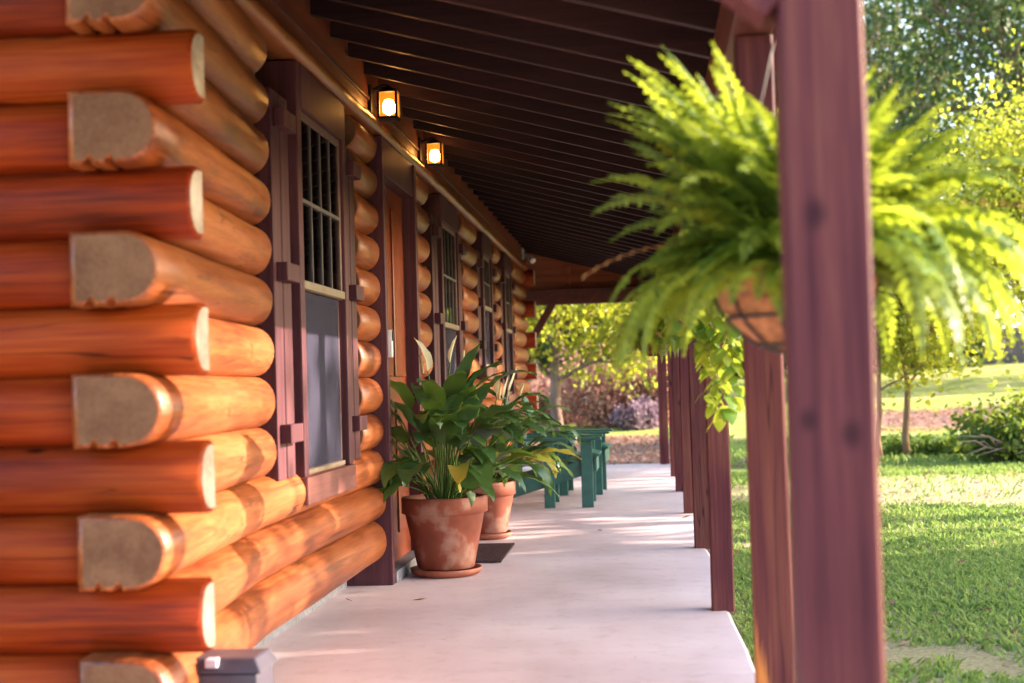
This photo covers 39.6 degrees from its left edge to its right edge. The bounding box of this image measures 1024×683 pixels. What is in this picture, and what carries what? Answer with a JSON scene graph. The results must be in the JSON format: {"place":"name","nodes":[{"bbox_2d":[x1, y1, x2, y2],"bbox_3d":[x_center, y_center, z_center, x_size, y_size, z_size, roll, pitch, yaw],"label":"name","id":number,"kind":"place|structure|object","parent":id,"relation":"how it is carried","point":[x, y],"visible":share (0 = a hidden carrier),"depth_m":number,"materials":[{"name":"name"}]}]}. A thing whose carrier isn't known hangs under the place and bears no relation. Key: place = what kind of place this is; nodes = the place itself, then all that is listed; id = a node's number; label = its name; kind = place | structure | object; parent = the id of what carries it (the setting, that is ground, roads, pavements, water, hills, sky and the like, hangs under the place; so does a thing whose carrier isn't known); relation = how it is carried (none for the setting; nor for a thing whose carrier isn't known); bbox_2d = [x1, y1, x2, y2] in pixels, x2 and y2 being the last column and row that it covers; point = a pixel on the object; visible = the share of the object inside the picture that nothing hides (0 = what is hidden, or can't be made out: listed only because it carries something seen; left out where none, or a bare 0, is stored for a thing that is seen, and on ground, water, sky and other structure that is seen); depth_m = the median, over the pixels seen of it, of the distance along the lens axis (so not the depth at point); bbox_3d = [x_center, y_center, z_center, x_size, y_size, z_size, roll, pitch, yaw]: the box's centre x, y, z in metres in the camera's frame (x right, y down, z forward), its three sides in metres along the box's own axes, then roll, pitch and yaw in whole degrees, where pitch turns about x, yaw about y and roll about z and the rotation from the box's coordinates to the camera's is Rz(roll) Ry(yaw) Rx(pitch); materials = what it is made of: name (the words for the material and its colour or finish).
{"place":"outdoors","nodes":[
{"label":"outdoors","id":0,"kind":"place"},
{"bbox_2d":[262,463,754,682],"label":"porch floor","id":1,"kind":"structure","parent":0,"point":[565,590],"depth_m":6.53,"materials":[{"name":"concrete"}]},
{"bbox_2d":[196,648,277,682],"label":"plastic box","id":2,"kind":"object","parent":1,"relation":"on","point":[253,665],"visible":0.88,"depth_m":4.08,"materials":[{"name":"grey plastic"}]},
{"bbox_2d":[410,563,481,577],"bbox_3d":[-0.369,1.286,7.990,0.406,0.041,0.406,-2,-2,5],"label":"saucer","id":3,"kind":"object","parent":1,"relation":"on","point":[473,570],"visible":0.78,"depth_m":7.83,"materials":[{"name":"orange ceramic"}]},
{"bbox_2d":[379,336,558,570],"bbox_3d":[-0.409,0.615,7.972,1.297,1.308,1.292,-1,-2,-26],"label":"potted peace lily","id":4,"kind":"object","parent":3,"relation":"on","point":[444,518],"visible":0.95,"depth_m":7.82,"materials":[{"name":"plant"}]},
{"bbox_2d":[475,543,514,562],"bbox_3d":[-0.364,1.326,8.913,0.685,0.014,0.910,-2,-2,5],"label":"doormat","id":5,"kind":"object","parent":1,"relation":"on","point":[492,552],"visible":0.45,"depth_m":8.85,"materials":[{"name":"black rubber"}]},
{"bbox_2d":[479,530,511,539],"bbox_3d":[-0.163,1.335,9.823,0.333,0.041,0.333,-2,-2,5],"label":"saucer","id":6,"kind":"object","parent":1,"relation":"on","point":[507,533],"visible":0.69,"depth_m":9.68,"materials":[{"name":"orange ceramic"}]},
{"bbox_2d":[432,367,581,533],"bbox_3d":[-0.093,0.740,9.816,1.180,1.148,1.169,-2,-2,23],"label":"potted peace lily","id":7,"kind":"object","parent":6,"relation":"on","point":[496,516],"visible":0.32,"depth_m":9.72,"materials":[{"name":"plant"}]},
{"bbox_2d":[502,397,602,507],"bbox_3d":[0.248,0.945,12.323,1.067,0.945,0.720,-2,-2,5],"label":"adirondack chair","id":8,"kind":"object","parent":1,"relation":"on","point":[586,467],"visible":0.57,"depth_m":12.00,"materials":[{"name":"green wood"}]},
{"bbox_2d":[508,397,612,494],"bbox_3d":[0.420,0.979,13.646,1.067,0.945,0.720,-2,-2,7],"label":"adirondack chair","id":9,"kind":"object","parent":1,"relation":"on","point":[602,445],"visible":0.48,"depth_m":13.32,"materials":[{"name":"green wood"}]},
{"bbox_2d":[657,352,668,463],"bbox_3d":[1.887,0.515,17.852,0.119,2.050,0.118,-2,-2,5],"label":"porch post","id":10,"kind":"object","parent":1,"relation":"on","point":[663,411],"visible":0.64,"depth_m":17.79,"materials":[{"name":"brown wood"}]},
{"bbox_2d":[667,347,674,476],"bbox_3d":[1.758,0.450,15.550,0.107,2.050,0.104,-2,-2,5],"label":"porch post","id":11,"kind":"object","parent":1,"relation":"on","point":[671,433],"visible":0.25,"depth_m":15.49,"materials":[{"name":"brown wood"}]},
{"bbox_2d":[671,345,682,491],"bbox_3d":[1.567,0.394,13.458,0.104,2.050,0.104,-2,-2,5],"label":"porch post","id":12,"kind":"object","parent":1,"relation":"on","point":[677,424],"visible":0.37,"depth_m":13.40,"materials":[{"name":"brown wood"}]},
{"bbox_2d":[678,307,692,513],"bbox_3d":[1.380,0.334,11.268,0.105,2.050,0.105,-2,-2,5],"label":"porch post","id":13,"kind":"object","parent":1,"relation":"on","point":[685,437],"visible":0.36,"depth_m":11.21,"materials":[{"name":"brown wood"}]},
{"bbox_2d":[684,222,709,548],"bbox_3d":[1.166,0.271,8.948,0.105,2.050,0.106,-2,-2,5],"label":"porch post","id":14,"kind":"object","parent":1,"relation":"on","point":[699,470],"visible":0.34,"depth_m":8.88,"materials":[{"name":"brown wood"}]},
{"bbox_2d":[703,314,734,611],"bbox_3d":[0.938,0.207,6.550,0.105,2.050,0.105,-2,-2,5],"label":"porch post","id":15,"kind":"object","parent":1,"relation":"on","point":[720,520],"visible":0.41,"depth_m":6.48,"materials":[{"name":"brown wood"}]},
{"bbox_2d":[733,34,794,682],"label":"porch post","id":16,"kind":"object","parent":1,"relation":"on","point":[768,506],"visible":0.61,"depth_m":4.07,"materials":[{"name":"brown wood"}]},
{"bbox_2d":[772,0,885,682],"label":"porch post","id":17,"kind":"object","parent":1,"relation":"on","point":[831,412],"visible":1,"depth_m":2.39,"materials":[{"name":"brown wood"}]},
{"bbox_2d":[522,361,1023,682],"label":"ground","id":18,"kind":"structure","parent":0,"point":[980,659],"depth_m":15.29,"materials":[{"name":"green plant"}]},
{"bbox_2d":[0,0,538,682],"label":"log house","id":19,"kind":"structure","parent":18,"relation":"on","point":[222,268],"depth_m":4.31,"materials":[{"name":"orange wood"}]},
{"bbox_2d":[255,60,355,505],"bbox_3d":[-0.912,-0.231,6.343,0.199,1.840,0.982,-2,-2,5],"label":"window","id":20,"kind":"structure","parent":19,"relation":"in","point":[316,152],"depth_m":6.28,"materials":[{"name":"brown"}]},
{"bbox_2d":[368,84,400,121],"bbox_3d":[-0.682,-1.285,7.631,0.161,0.194,0.120,-2,-2,5],"label":"wall lantern","id":21,"kind":"object","parent":19,"relation":"attached to","point":[388,107],"depth_m":7.61,"materials":[{"name":"black metal"}]},
{"bbox_2d":[347,136,423,585],"bbox_3d":[-0.764,0.116,8.219,0.310,2.420,1.119,-2,-2,5],"label":"door","id":22,"kind":"structure","parent":19,"relation":"in","point":[394,199],"depth_m":8.23,"materials":[{"name":"brown wood"}]},
{"bbox_2d":[387,330,393,357],"bbox_3d":[-0.656,0.012,7.685,0.030,0.150,0.038,-2,-2,5],"label":"doorbell","id":23,"kind":"object","parent":19,"relation":"attached to","point":[390,336],"visible":1,"depth_m":7.67,"materials":[{"name":"white metal"}]},
{"bbox_2d":[418,137,444,167],"bbox_3d":[-0.527,-1.244,9.324,0.161,0.194,0.120,-2,-2,5],"label":"wall lantern","id":24,"kind":"object","parent":19,"relation":"attached to","point":[434,155],"depth_m":9.29,"materials":[{"name":"black metal"}]},
{"bbox_2d":[420,194,461,449],"bbox_3d":[-0.526,-0.117,10.564,0.199,1.840,0.982,-2,-2,5],"label":"window","id":25,"kind":"structure","parent":19,"relation":"in","point":[446,215],"depth_m":10.52,"materials":[{"name":"brown wood"}]},
{"bbox_2d":[470,232,495,379],"bbox_3d":[-0.301,-0.307,13.115,0.199,1.320,0.812,-2,-2,5],"label":"window","id":26,"kind":"structure","parent":19,"relation":"in","point":[482,243],"depth_m":13.11,"materials":[{"name":"brown wood"}]},
{"bbox_2d":[495,252,515,402],"bbox_3d":[-0.112,-0.118,15.142,0.199,1.590,0.812,-2,-2,5],"label":"window","id":27,"kind":"structure","parent":19,"relation":"in","point":[504,263],"depth_m":15.19,"materials":[{"name":"brown wood"}]},
{"bbox_2d":[253,0,777,337],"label":"porch roof","id":28,"kind":"structure","parent":19,"relation":"attached to","point":[507,105],"depth_m":7.09,"materials":[{"name":"brown wood"}]},
{"bbox_2d":[603,271,678,363],"bbox_3d":[1.228,-0.218,12.508,0.780,0.839,0.874,-1,-2,-14],"label":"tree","id":29,"kind":"object","parent":28,"relation":"hanging from","point":[656,348],"visible":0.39,"depth_m":12.29,"materials":[{"name":"plant"}]},
{"bbox_2d":[656,114,744,431],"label":"hanging pothos","id":30,"kind":"object","parent":28,"relation":"hanging from","point":[709,338],"visible":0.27,"depth_m":5.11,"materials":[{"name":"plant"}]},
{"bbox_2d":[582,40,1023,394],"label":"hanging fern","id":31,"kind":"object","parent":28,"relation":"hanging from","point":[726,252],"visible":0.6,"depth_m":3.04,"materials":[{"name":"plant"}]},
{"bbox_2d":[522,249,535,263],"bbox_3d":[0.179,-1.037,17.317,0.097,0.190,0.246,0,-2,-38],"label":"floodlight","id":32,"kind":"object","parent":19,"relation":"attached to","point":[532,260],"visible":1,"depth_m":17.28,"materials":[{"name":"grey metal"}]},
{"bbox_2d":[528,367,596,424],"bbox_3d":[0.719,1.310,33.488,3.290,1.484,2.502,-2,-2,5],"label":"brown shrub","id":33,"kind":"object","parent":18,"relation":"on","point":[535,387],"visible":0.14,"depth_m":32.95,"materials":[{"name":"purple plant"}]},
{"bbox_2d":[526,306,601,383],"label":"background shrub","id":34,"kind":"object","parent":18,"relation":"on","point":[543,360],"visible":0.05,"depth_m":57.40,"materials":[{"name":"green plant"}]},
{"bbox_2d":[525,302,667,429],"bbox_3d":[0.963,-0.762,27.597,4.606,5.543,5.427,-1,-2,-26],"label":"young tree","id":35,"kind":"object","parent":18,"relation":"on","point":[555,333],"visible":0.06,"depth_m":27.31,"materials":[{"name":"green plant"}]},
{"bbox_2d":[537,313,668,428],"bbox_3d":[2.614,0.644,31.867,4.524,2.725,2.482,-2,-2,5],"label":"brown shrub","id":36,"kind":"object","parent":18,"relation":"on","point":[601,399],"visible":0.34,"depth_m":31.41,"materials":[{"name":"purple plant"}]},
{"bbox_2d":[581,303,652,380],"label":"background shrub","id":37,"kind":"object","parent":18,"relation":"on","point":[596,324],"depth_m":56.95,"materials":[{"name":"green plant"}]},
{"bbox_2d":[607,394,658,430],"bbox_3d":[2.694,1.550,30.442,1.294,0.838,1.026,-1,-2,-20],"label":"lavender shrub","id":38,"kind":"object","parent":18,"relation":"on","point":[642,416],"visible":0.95,"depth_m":30.34,"materials":[{"name":"purple plant"}]},
{"bbox_2d":[617,303,741,360],"bbox_3d":[4.876,-2.667,38.350,7.685,9.145,9.362,0,-2,-40],"label":"shade tree","id":39,"kind":"object","parent":18,"relation":"on","point":[738,338],"depth_m":38.58,"materials":[{"name":"green plant"}]},
{"bbox_2d":[346,402,1023,666],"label":"leaf litter","id":40,"kind":"object","parent":18,"relation":"on","point":[645,453],"visible":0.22,"depth_m":25.17,"materials":[{"name":"brown plant"}]},
{"bbox_2d":[727,336,784,376],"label":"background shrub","id":41,"kind":"object","parent":18,"relation":"on","point":[736,374],"depth_m":57.84,"materials":[{"name":"green plant"}]},
{"bbox_2d":[875,293,919,372],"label":"background shrub","id":42,"kind":"object","parent":18,"relation":"on","point":[883,370],"visible":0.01,"depth_m":56.20,"materials":[{"name":"green plant"}]},
{"bbox_2d":[881,431,977,458],"bbox_3d":[5.672,1.400,18.959,1.998,0.457,0.979,-2,-2,5],"label":"green bush","id":43,"kind":"object","parent":18,"relation":"on","point":[892,445],"visible":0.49,"depth_m":18.93,"materials":[{"name":"green plant"}]},
{"bbox_2d":[874,112,996,461],"bbox_3d":[4.539,-0.652,18.539,3.213,4.542,2.955,0,-2,-44],"label":"sapling","id":44,"kind":"object","parent":18,"relation":"on","point":[899,375],"visible":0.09,"depth_m":18.48,"materials":[{"name":"green plant"}]},
{"bbox_2d":[862,0,1019,332],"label":"oak tree","id":45,"kind":"object","parent":18,"relation":"on","point":[878,33],"visible":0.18,"depth_m":48.18,"materials":[{"name":"green plant"}]},
{"bbox_2d":[863,0,1023,209],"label":"oak tree","id":46,"kind":"object","parent":18,"relation":"on","point":[998,36],"visible":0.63,"depth_m":40.99,"materials":[{"name":"green plant"}]},
{"bbox_2d":[874,143,1023,459],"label":"sapling","id":47,"kind":"object","parent":18,"relation":"on","point":[903,337],"visible":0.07,"depth_m":18.26,"materials":[{"name":"green plant"}]},
{"bbox_2d":[898,31,1022,297],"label":"background tree","id":48,"kind":"object","parent":18,"relation":"on","point":[934,129],"depth_m":69.85,"materials":[{"name":"green plant"}]},
{"bbox_2d":[905,298,1019,369],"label":"background shrub","id":49,"kind":"object","parent":18,"relation":"on","point":[980,343],"visible":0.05,"depth_m":58.20,"materials":[{"name":"green plant"}]},
{"bbox_2d":[911,27,1023,384],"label":"yellow tree","id":50,"kind":"object","parent":18,"relation":"on","point":[1003,147],"visible":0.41,"depth_m":24.43,"materials":[{"name":"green plant"}]},
{"bbox_2d":[932,377,1023,462],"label":"green bush","id":51,"kind":"object","parent":18,"relation":"on","point":[990,441],"visible":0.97,"depth_m":17.66,"materials":[{"name":"green plant"}]},
{"bbox_2d":[977,327,1023,364],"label":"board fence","id":52,"kind":"object","parent":18,"relation":"on","point":[1016,351],"visible":0.25,"depth_m":60.32,"materials":[{"name":"grey wood"}]},
{"bbox_2d":[584,0,1023,361],"label":"sky","id":53,"kind":"structure","parent":0,"point":[977,75],"materials":[{"name":"white"}]},
{"bbox_2d":[668,427,1023,682],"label":"grass","id":54,"kind":"structure","parent":0,"point":[913,562],"depth_m":8.48,"materials":[{"name":"green plant"}]}
]}

